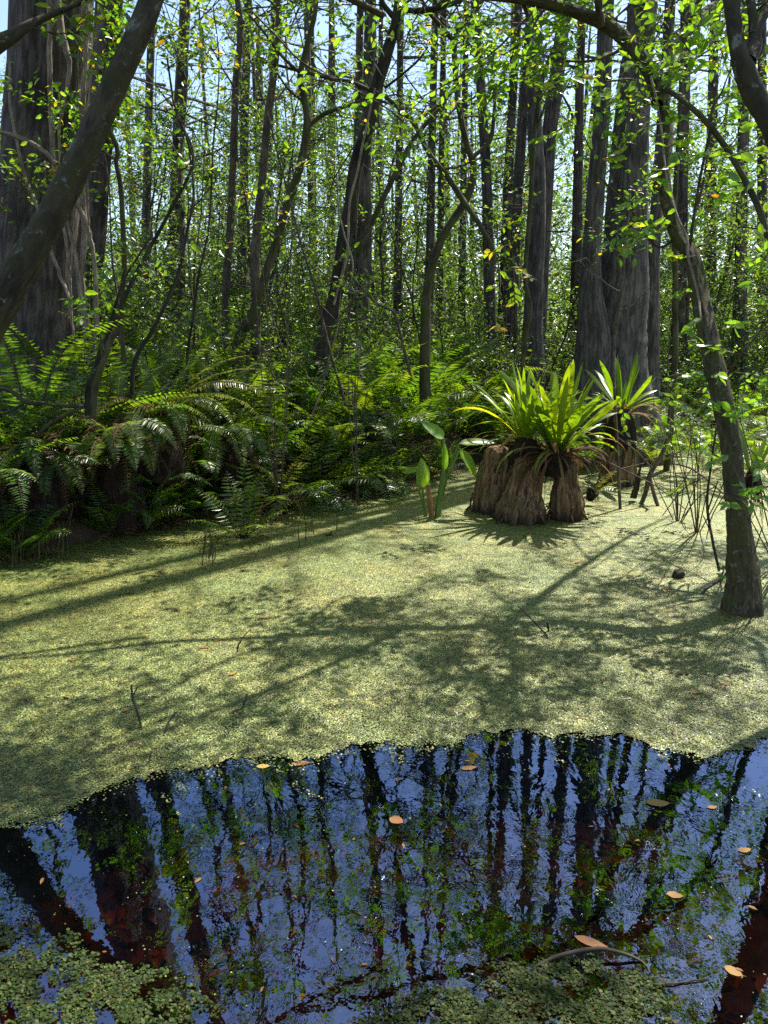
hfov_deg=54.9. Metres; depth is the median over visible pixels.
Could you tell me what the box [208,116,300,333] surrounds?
thin sapling
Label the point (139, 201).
tree
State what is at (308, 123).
slim tree
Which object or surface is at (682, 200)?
cypress tree
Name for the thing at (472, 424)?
fern
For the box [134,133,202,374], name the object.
thin sapling
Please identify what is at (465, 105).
cypress tree
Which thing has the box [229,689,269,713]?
twig
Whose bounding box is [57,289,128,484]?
leafy shrub
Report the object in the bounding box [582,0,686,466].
cypress tree
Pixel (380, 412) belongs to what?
fern
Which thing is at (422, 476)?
arrowroot plant
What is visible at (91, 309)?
thin sapling
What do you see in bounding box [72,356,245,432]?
fern
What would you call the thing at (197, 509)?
fern
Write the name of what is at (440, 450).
fern
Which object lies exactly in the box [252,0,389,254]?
cypress tree
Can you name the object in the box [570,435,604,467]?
fern
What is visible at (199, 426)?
fern
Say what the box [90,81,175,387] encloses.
thin sapling
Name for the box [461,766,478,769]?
fallen leaf
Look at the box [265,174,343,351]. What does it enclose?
thin sapling
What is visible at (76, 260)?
hanging root
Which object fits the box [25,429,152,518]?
fern
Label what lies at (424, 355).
zigzag tree
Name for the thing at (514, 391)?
fern
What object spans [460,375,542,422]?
fern
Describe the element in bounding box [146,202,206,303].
thin sapling
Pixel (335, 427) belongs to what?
fern
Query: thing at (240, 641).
twig
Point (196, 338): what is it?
shrub
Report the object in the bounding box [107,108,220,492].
thin sapling
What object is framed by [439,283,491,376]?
thin sapling
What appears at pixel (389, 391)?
fern
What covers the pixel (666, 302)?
tree
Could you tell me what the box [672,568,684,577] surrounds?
bark chunk
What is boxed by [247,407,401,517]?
fern
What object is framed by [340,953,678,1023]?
water spangles
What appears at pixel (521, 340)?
shrub
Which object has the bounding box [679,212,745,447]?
thin sapling
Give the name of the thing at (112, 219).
shrub
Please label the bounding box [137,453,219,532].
fern
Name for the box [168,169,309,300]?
tree
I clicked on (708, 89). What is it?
cypress tree
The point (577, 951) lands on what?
curved stick
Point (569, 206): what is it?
tree
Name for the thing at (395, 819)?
fallen leaf
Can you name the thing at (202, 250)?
tree
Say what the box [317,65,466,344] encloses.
tree
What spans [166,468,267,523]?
fern
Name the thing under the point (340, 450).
fern
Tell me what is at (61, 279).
hanging root
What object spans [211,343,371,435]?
fern
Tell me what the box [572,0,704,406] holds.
cypress tree
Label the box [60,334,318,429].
fern
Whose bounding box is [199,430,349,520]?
fern
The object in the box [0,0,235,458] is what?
cypress tree
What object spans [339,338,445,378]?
fern
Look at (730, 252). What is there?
tree
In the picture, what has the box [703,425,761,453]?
fern
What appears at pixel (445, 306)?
shrub
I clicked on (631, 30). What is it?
vine
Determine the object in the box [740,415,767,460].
fern
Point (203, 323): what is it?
shrub
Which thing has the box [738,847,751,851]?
fallen leaf
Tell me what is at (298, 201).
tree
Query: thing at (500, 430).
fern
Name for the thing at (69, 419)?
fern
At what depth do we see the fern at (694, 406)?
17.50 m
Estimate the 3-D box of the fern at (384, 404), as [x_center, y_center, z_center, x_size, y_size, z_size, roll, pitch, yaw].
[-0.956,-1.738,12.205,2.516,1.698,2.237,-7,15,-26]
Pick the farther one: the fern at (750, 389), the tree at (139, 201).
the tree at (139, 201)
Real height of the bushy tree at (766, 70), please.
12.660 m
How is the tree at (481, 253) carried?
on the ground
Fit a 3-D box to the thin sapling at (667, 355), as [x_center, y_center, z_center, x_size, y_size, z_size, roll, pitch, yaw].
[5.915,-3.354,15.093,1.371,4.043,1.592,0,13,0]
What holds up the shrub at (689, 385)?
on the ground
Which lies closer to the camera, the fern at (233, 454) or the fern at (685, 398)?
the fern at (233, 454)
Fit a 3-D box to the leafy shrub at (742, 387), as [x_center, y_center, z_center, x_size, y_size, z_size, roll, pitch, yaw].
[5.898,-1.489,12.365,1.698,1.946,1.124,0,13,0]
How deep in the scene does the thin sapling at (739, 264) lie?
15.09 m
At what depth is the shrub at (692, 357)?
19.00 m
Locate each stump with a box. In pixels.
[465,445,511,516]
[492,456,557,525]
[547,459,587,523]
[597,439,636,487]
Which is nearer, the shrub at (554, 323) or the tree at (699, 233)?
the shrub at (554, 323)
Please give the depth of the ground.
8.76 m
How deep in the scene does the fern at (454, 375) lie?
14.12 m
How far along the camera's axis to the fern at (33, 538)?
7.70 m
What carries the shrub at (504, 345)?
on the ground
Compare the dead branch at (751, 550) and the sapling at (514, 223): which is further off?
the sapling at (514, 223)
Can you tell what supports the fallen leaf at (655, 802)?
on the water
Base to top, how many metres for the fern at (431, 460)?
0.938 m
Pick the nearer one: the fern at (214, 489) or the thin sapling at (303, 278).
the fern at (214, 489)
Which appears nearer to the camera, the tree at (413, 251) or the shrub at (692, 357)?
the shrub at (692, 357)
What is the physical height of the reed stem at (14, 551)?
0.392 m
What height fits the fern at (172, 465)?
2.123 m
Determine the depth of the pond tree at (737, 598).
6.20 m
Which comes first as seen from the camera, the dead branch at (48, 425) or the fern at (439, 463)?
the dead branch at (48, 425)
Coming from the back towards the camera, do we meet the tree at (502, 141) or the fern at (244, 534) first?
the tree at (502, 141)
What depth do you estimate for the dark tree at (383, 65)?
10.99 m
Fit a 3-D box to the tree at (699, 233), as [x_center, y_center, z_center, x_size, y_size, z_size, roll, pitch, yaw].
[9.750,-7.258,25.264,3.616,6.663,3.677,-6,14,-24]
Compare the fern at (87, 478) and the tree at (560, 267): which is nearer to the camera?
the fern at (87, 478)
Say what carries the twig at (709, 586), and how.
on the water
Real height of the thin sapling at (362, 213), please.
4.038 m
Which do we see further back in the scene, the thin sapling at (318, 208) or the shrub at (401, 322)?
the shrub at (401, 322)
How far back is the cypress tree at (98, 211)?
11.94 m
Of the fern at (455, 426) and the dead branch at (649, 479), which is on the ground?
the fern at (455, 426)
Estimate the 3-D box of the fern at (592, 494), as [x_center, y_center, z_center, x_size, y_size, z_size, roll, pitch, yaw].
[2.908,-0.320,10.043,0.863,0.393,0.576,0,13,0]
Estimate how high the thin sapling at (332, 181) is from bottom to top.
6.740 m
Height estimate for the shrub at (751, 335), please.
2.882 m
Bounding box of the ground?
[0,405,767,559]
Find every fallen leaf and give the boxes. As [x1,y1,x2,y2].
[256,764,270,767]
[291,761,311,764]
[389,816,405,823]
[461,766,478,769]
[574,935,608,947]
[646,799,668,805]
[667,891,682,897]
[687,690,702,692]
[724,965,746,976]
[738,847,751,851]
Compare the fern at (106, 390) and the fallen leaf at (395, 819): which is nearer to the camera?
the fallen leaf at (395, 819)
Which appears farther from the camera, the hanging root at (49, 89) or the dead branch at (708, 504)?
the hanging root at (49, 89)
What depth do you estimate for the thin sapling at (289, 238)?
12.76 m
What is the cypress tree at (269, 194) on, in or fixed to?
on the ground
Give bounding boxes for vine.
[252,11,421,152]
[333,88,375,304]
[336,176,353,292]
[603,49,635,82]
[630,3,633,62]
[650,75,701,319]
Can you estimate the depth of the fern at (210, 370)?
11.69 m
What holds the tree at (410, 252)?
on the ground
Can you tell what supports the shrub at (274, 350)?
on the ground
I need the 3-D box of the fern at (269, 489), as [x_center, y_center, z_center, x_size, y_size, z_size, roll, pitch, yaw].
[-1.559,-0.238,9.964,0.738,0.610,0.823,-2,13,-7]
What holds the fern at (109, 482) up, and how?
on the ground
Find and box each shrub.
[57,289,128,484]
[78,214,232,358]
[78,235,166,360]
[78,243,221,363]
[78,255,208,363]
[78,278,202,389]
[79,256,174,374]
[88,276,274,386]
[101,246,215,365]
[101,258,214,316]
[103,209,243,347]
[107,238,291,353]
[111,286,296,364]
[113,301,220,363]
[128,295,212,345]
[131,224,384,353]
[154,271,265,353]
[173,306,325,415]
[184,265,261,342]
[216,307,313,363]
[219,319,308,430]
[230,267,402,372]
[232,155,325,493]
[246,324,297,384]
[261,279,397,357]
[262,274,350,352]
[279,296,439,382]
[283,284,389,358]
[293,296,398,350]
[330,242,381,505]
[333,283,433,350]
[374,292,485,365]
[377,283,520,357]
[382,314,497,383]
[388,326,497,395]
[413,296,483,352]
[435,283,546,385]
[436,344,546,395]
[438,310,513,400]
[451,311,571,389]
[462,321,572,391]
[478,305,550,366]
[481,349,559,388]
[507,286,578,391]
[520,283,668,368]
[546,334,575,391]
[558,332,707,400]
[619,372,718,521]
[655,385,722,531]
[660,313,759,418]
[660,320,749,398]
[660,321,697,388]
[660,354,736,416]
[668,280,767,417]
[682,290,767,385]
[690,313,767,388]
[691,329,766,390]
[696,363,767,449]
[704,391,767,552]
[716,563,725,581]
[717,314,767,383]
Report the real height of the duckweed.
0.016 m
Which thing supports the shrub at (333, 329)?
on the ground
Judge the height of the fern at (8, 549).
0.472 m
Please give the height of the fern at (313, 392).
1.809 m
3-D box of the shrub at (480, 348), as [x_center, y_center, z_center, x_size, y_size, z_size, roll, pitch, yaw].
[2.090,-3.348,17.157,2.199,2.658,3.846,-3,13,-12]
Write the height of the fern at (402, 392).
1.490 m
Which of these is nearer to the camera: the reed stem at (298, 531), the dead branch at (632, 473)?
the reed stem at (298, 531)
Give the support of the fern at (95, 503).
on the ground
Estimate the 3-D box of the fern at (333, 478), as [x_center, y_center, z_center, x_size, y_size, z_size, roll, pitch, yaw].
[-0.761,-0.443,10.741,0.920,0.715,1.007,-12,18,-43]
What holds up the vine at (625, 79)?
hanging from the pond tree at (737, 598)
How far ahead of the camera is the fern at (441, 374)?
12.95 m
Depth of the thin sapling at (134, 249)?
11.91 m
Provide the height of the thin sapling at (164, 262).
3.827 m
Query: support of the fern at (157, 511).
on the ground
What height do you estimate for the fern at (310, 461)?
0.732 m
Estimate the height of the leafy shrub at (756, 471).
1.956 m
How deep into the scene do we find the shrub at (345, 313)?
17.01 m
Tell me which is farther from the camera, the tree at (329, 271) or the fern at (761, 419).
the tree at (329, 271)
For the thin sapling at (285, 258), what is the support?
on the ground
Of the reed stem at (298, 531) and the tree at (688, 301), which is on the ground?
the tree at (688, 301)
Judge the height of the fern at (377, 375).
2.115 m
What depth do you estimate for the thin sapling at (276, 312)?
12.36 m
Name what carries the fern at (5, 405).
on the ground
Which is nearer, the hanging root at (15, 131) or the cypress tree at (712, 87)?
the hanging root at (15, 131)
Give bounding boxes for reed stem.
[13,536,14,567]
[16,527,22,566]
[58,523,63,560]
[58,531,61,562]
[63,511,71,555]
[66,508,72,553]
[205,519,211,556]
[206,526,213,563]
[296,502,306,538]
[298,511,301,547]
[333,493,337,530]
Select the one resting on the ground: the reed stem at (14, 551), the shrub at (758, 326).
the shrub at (758, 326)
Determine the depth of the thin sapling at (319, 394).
10.91 m
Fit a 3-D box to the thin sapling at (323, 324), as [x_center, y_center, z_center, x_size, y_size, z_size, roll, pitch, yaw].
[-0.985,-3.404,10.230,1.783,5.908,2.066,0,13,0]
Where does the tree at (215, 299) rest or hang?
on the ground
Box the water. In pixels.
[0,727,767,1023]
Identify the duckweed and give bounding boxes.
[0,447,767,827]
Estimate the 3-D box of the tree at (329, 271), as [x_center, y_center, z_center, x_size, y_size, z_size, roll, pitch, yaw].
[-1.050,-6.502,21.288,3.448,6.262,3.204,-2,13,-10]
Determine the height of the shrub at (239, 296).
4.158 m
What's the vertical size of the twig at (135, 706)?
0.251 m
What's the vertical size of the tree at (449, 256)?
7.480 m
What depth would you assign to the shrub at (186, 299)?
15.99 m
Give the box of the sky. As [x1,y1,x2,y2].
[0,0,767,333]
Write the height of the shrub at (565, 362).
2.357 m
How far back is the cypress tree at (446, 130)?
27.53 m
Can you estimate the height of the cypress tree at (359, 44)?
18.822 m
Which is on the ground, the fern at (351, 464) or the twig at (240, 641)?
the fern at (351, 464)
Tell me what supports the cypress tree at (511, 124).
on the ground
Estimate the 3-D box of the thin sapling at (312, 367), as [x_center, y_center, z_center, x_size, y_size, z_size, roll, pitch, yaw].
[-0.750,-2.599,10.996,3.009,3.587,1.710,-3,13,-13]
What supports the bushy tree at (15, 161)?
on the ground
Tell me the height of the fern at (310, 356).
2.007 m
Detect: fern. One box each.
[0,320,230,475]
[0,355,113,523]
[0,361,101,512]
[0,372,75,442]
[0,394,70,480]
[0,401,66,446]
[0,436,87,548]
[0,487,27,565]
[0,491,78,563]
[0,495,37,543]
[0,540,17,559]
[1,376,111,441]
[3,522,47,561]
[4,323,197,420]
[18,339,197,479]
[24,352,234,533]
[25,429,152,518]
[55,372,191,468]
[58,311,325,473]
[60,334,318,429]
[66,492,158,545]
[71,482,154,540]
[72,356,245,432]
[76,463,204,529]
[78,355,279,402]
[79,336,211,398]
[80,322,254,425]
[80,401,259,498]
[80,482,183,536]
[82,316,271,489]
[82,321,197,403]
[106,397,282,499]
[109,312,230,378]
[116,398,245,493]
[126,473,194,522]
[126,482,199,537]
[129,346,340,444]
[129,357,275,422]
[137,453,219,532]
[141,389,231,476]
[145,485,211,523]
[154,462,227,523]
[157,476,217,521]
[162,355,311,513]
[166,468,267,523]
[169,489,214,518]
[174,306,310,366]
[182,459,295,541]
[183,481,236,515]
[197,365,351,413]
[198,354,304,389]
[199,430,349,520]
[203,389,331,442]
[203,411,307,466]
[209,314,350,364]
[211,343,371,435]
[213,476,289,513]
[215,371,357,474]
[247,364,344,432]
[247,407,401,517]
[250,326,377,402]
[252,349,409,427]
[253,476,290,510]
[263,355,416,428]
[268,390,412,481]
[270,465,327,493]
[280,449,353,501]
[282,331,416,435]
[282,356,392,408]
[284,357,432,459]
[286,309,442,385]
[288,412,383,488]
[290,325,440,461]
[290,343,344,373]
[302,457,363,493]
[303,459,369,495]
[307,444,401,499]
[313,434,402,491]
[313,465,354,494]
[316,400,445,502]
[322,435,390,499]
[326,454,387,489]
[327,390,477,466]
[332,366,416,398]
[337,340,440,384]
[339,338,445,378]
[340,312,493,437]
[344,426,424,493]
[358,361,474,420]
[359,341,466,439]
[365,386,482,462]
[366,361,440,389]
[368,447,428,484]
[378,332,562,436]
[383,398,467,451]
[395,311,489,377]
[396,355,491,406]
[398,373,486,409]
[400,440,455,477]
[408,368,483,395]
[410,336,505,395]
[412,349,496,402]
[414,447,457,477]
[416,391,501,444]
[421,438,481,473]
[423,433,462,477]
[437,335,490,379]
[439,323,520,374]
[449,375,511,454]
[454,367,550,420]
[457,366,561,402]
[458,412,516,446]
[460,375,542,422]
[461,367,512,452]
[466,376,550,423]
[467,402,516,446]
[508,416,585,448]
[569,411,639,462]
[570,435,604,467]
[576,408,654,460]
[578,471,627,500]
[628,416,710,470]
[638,419,711,461]
[647,407,767,493]
[655,382,707,429]
[656,400,767,457]
[660,406,692,432]
[664,382,708,418]
[677,417,765,464]
[683,376,745,423]
[698,371,764,412]
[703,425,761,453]
[731,367,767,415]
[734,402,767,435]
[735,385,767,419]
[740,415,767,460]
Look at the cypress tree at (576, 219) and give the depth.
19.38 m
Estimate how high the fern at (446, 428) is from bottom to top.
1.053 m
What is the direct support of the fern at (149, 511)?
on the ground
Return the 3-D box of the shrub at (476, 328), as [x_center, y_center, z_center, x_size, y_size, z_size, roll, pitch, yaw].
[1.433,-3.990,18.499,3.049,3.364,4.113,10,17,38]
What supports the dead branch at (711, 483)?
attached to the leafy shrub at (682, 407)
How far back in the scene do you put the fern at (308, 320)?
14.61 m
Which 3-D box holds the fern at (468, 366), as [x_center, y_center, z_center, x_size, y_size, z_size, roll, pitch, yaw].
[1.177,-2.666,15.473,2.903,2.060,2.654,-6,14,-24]
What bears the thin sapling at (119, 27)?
on the ground
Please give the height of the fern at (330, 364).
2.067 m
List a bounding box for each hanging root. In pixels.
[0,130,57,164]
[8,59,38,208]
[46,0,71,299]
[50,249,75,340]
[54,0,71,165]
[66,220,86,339]
[75,201,99,328]
[79,11,90,327]
[86,180,95,352]
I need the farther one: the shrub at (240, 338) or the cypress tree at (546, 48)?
the cypress tree at (546, 48)
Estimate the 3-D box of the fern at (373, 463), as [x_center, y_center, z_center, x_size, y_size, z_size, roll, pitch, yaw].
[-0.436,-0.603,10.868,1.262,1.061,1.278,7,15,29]
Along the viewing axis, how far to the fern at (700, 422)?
14.40 m
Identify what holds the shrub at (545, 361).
on the ground
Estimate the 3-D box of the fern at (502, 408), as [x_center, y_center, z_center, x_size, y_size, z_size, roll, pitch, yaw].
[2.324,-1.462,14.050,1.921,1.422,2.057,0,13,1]
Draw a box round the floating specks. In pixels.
[14,739,765,1020]
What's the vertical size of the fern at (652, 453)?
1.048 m
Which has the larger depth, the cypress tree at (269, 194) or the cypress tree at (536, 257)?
the cypress tree at (269, 194)
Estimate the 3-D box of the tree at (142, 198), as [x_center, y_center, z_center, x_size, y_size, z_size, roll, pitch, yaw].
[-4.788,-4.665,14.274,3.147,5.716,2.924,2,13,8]
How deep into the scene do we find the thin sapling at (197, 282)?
9.36 m
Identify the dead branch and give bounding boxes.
[0,386,85,467]
[89,325,119,422]
[351,275,411,374]
[592,454,684,508]
[618,422,671,505]
[630,451,642,498]
[661,462,723,538]
[703,428,720,571]
[749,467,762,609]
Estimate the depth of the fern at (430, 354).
15.82 m
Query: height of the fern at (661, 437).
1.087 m
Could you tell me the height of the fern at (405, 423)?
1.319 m
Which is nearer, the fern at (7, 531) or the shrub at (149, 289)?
the fern at (7, 531)
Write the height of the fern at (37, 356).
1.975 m
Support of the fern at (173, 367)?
on the ground
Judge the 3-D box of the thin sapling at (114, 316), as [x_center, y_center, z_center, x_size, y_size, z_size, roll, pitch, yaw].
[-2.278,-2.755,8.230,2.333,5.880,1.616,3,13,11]
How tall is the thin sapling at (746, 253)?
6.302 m
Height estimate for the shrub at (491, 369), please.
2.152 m
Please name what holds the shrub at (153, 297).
on the ground
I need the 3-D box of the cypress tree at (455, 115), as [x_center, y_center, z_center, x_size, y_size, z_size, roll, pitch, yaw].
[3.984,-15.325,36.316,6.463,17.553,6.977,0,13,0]
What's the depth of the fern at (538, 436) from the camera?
12.72 m
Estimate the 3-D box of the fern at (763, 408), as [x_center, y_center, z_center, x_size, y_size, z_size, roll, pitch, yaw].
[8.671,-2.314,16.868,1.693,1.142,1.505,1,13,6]
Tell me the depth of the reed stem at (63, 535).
7.72 m
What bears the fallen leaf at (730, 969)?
on the water
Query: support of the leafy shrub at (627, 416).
on the water
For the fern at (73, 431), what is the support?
on the ground
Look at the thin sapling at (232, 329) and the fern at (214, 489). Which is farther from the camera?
the thin sapling at (232, 329)
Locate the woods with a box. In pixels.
[0,0,767,409]
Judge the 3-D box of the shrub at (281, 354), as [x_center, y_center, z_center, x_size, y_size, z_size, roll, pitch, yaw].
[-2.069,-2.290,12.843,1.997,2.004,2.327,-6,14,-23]
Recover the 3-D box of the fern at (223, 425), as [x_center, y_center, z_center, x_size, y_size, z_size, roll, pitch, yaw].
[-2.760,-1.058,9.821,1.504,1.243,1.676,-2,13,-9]
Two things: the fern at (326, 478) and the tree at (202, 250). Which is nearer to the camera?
the fern at (326, 478)
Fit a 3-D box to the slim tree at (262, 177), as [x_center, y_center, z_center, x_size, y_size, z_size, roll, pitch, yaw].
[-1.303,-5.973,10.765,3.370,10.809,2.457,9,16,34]
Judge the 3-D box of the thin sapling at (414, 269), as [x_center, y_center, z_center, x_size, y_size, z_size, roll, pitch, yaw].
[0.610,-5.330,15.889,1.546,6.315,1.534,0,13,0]
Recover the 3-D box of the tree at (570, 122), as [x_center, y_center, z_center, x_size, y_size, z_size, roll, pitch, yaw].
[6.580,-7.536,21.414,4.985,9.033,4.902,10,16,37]
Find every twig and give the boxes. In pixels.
[130,684,141,729]
[163,712,176,733]
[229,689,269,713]
[236,629,250,652]
[518,606,548,637]
[700,580,720,593]
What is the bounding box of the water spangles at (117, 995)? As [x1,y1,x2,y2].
[0,921,225,1023]
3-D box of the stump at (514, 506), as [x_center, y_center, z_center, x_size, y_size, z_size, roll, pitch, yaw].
[1.761,-0.188,9.294,0.870,1.084,0.874,0,13,0]
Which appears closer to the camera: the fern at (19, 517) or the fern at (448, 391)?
the fern at (19, 517)
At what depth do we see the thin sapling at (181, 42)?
11.76 m
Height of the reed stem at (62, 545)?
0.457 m
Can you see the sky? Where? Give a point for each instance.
(323, 27)
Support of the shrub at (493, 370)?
on the ground
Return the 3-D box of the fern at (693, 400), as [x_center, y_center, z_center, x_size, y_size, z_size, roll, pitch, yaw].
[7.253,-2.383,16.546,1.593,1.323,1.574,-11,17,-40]
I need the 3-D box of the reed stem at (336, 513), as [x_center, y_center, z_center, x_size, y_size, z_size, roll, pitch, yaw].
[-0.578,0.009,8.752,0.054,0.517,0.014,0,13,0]
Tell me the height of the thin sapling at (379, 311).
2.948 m
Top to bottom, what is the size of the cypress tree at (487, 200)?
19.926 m
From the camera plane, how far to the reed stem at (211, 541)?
7.67 m
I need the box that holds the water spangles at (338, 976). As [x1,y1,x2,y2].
[316,863,487,1009]
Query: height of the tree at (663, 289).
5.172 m
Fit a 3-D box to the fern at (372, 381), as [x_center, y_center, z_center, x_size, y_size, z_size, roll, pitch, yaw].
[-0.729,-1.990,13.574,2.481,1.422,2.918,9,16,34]
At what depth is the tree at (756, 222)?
22.65 m
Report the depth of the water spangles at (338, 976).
2.64 m
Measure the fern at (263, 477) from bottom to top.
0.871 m
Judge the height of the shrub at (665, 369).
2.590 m
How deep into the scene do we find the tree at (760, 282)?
17.74 m
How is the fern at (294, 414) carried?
on the ground
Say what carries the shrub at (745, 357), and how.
on the ground
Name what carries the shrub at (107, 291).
on the ground
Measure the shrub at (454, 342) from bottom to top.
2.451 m
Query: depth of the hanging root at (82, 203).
8.41 m
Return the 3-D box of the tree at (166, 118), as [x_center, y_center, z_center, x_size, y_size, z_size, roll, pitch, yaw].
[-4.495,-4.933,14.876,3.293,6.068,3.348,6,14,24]
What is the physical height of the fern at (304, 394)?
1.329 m
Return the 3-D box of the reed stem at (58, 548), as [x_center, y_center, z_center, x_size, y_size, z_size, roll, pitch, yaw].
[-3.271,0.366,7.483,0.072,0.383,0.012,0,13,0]
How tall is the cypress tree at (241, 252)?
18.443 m
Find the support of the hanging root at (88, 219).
hanging from the leaning tree at (24, 261)
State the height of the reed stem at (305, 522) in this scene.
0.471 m
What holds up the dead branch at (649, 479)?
in the water
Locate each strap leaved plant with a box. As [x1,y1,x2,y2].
[453,361,585,493]
[470,359,623,505]
[583,352,680,471]
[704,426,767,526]
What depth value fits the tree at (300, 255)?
13.57 m
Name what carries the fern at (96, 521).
on the ground
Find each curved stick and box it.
[530,946,650,973]
[649,977,709,986]
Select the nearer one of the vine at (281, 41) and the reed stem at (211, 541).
the reed stem at (211, 541)
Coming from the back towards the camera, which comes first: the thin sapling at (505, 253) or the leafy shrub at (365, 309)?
the thin sapling at (505, 253)
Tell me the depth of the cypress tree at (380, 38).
35.02 m
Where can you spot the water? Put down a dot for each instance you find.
(550, 878)
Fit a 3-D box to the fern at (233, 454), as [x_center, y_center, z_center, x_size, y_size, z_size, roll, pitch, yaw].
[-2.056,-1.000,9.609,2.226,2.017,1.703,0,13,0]
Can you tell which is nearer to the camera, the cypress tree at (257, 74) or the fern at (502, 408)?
the fern at (502, 408)
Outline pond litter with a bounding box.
[0,488,767,1023]
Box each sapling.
[26,0,150,419]
[78,227,174,419]
[83,0,258,483]
[87,177,146,317]
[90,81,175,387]
[97,30,191,326]
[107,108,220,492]
[132,217,170,303]
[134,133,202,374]
[137,6,260,394]
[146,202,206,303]
[147,114,214,390]
[206,216,316,351]
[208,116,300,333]
[210,232,250,391]
[217,151,346,346]
[224,160,305,378]
[233,166,307,361]
[238,23,373,460]
[239,225,263,320]
[244,186,346,393]
[253,210,324,323]
[257,108,318,351]
[257,255,348,476]
[263,211,434,420]
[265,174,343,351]
[297,106,452,361]
[308,69,354,309]
[313,184,431,435]
[324,134,442,363]
[339,281,397,348]
[343,112,412,373]
[372,190,424,335]
[377,103,449,343]
[412,195,457,361]
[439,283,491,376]
[484,130,526,377]
[484,182,541,443]
[520,0,615,385]
[536,188,657,433]
[552,142,679,508]
[613,0,729,470]
[650,259,705,411]
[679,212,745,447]
[702,162,766,428]
[725,164,767,318]
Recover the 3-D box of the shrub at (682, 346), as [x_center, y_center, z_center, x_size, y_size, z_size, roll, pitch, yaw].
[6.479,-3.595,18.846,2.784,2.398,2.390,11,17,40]
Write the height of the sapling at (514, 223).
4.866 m
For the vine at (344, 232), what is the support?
hanging from the slim tree at (308, 123)
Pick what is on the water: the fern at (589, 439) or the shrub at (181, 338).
the fern at (589, 439)
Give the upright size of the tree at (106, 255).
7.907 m
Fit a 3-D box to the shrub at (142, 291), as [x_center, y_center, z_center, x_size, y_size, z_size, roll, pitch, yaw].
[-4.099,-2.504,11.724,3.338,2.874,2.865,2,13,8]
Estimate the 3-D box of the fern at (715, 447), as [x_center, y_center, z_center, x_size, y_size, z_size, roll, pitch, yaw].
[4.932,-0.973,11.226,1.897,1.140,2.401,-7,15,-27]
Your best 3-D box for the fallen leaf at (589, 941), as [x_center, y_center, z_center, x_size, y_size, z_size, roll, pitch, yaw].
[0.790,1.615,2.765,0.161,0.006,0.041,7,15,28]
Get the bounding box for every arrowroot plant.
[402,458,433,517]
[421,421,494,517]
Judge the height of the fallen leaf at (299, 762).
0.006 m
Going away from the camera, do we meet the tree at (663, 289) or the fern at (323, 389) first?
the fern at (323, 389)
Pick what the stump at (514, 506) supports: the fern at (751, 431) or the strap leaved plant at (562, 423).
the strap leaved plant at (562, 423)
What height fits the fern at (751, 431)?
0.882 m
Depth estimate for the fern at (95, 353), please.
10.06 m
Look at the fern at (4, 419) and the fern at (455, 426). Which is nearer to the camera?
the fern at (4, 419)
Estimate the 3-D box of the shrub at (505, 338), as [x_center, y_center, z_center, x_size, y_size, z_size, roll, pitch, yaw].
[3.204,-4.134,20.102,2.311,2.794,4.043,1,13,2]
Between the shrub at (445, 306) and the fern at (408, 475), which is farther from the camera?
the shrub at (445, 306)
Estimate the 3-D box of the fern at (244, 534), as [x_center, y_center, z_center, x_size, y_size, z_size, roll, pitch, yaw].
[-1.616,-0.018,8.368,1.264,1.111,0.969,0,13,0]
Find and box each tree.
[0,0,115,223]
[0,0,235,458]
[0,0,398,342]
[0,121,117,274]
[78,0,259,373]
[93,0,259,304]
[93,0,327,377]
[103,114,232,323]
[105,0,767,616]
[108,78,211,283]
[110,89,244,308]
[122,0,361,321]
[145,67,353,320]
[150,0,278,355]
[156,0,363,375]
[160,0,387,384]
[167,187,236,318]
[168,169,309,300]
[185,156,270,349]
[186,65,353,343]
[196,1,387,348]
[197,144,282,302]
[198,0,347,321]
[211,2,322,242]
[214,0,382,303]
[233,0,466,344]
[250,0,339,391]
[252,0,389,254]
[252,0,516,436]
[275,0,391,279]
[282,188,380,291]
[293,99,460,339]
[293,164,407,317]
[295,0,552,342]
[308,0,518,342]
[317,1,418,311]
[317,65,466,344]
[321,0,453,372]
[323,31,476,430]
[335,0,536,451]
[363,0,522,321]
[372,0,555,374]
[375,192,425,317]
[377,0,588,367]
[380,0,521,354]
[406,7,519,275]
[410,0,587,331]
[412,164,496,321]
[421,110,527,312]
[440,0,616,391]
[441,2,676,358]
[453,165,528,322]
[459,105,568,324]
[470,166,570,315]
[479,6,548,392]
[487,0,595,197]
[494,5,579,378]
[521,185,583,315]
[542,95,690,309]
[557,185,692,332]
[566,0,646,462]
[567,0,767,161]
[571,0,750,413]
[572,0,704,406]
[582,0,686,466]
[620,72,767,257]
[650,0,730,397]
[651,0,748,417]
[654,0,767,271]
[660,0,767,391]
[660,48,767,383]
[660,161,701,390]
[660,192,733,303]
[660,247,692,324]
[662,228,755,314]
[673,82,767,408]
[693,155,767,335]
[747,141,767,304]
[754,31,767,127]
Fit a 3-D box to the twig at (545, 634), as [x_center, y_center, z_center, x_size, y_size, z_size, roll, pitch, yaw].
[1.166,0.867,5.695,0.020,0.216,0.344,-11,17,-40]
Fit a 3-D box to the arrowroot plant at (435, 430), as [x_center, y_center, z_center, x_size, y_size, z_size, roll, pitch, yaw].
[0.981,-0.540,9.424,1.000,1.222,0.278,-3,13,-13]
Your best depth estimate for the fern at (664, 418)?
14.51 m
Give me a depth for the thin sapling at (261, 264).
11.76 m
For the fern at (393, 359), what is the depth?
13.11 m
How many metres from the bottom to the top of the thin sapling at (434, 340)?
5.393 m
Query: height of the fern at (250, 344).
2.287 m
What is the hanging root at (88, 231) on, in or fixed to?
hanging from the hanging root at (82, 203)
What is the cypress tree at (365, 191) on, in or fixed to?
on the ground
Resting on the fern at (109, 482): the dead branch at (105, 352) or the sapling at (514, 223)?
the dead branch at (105, 352)
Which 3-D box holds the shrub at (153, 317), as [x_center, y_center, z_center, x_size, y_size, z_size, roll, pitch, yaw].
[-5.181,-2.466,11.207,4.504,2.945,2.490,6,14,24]

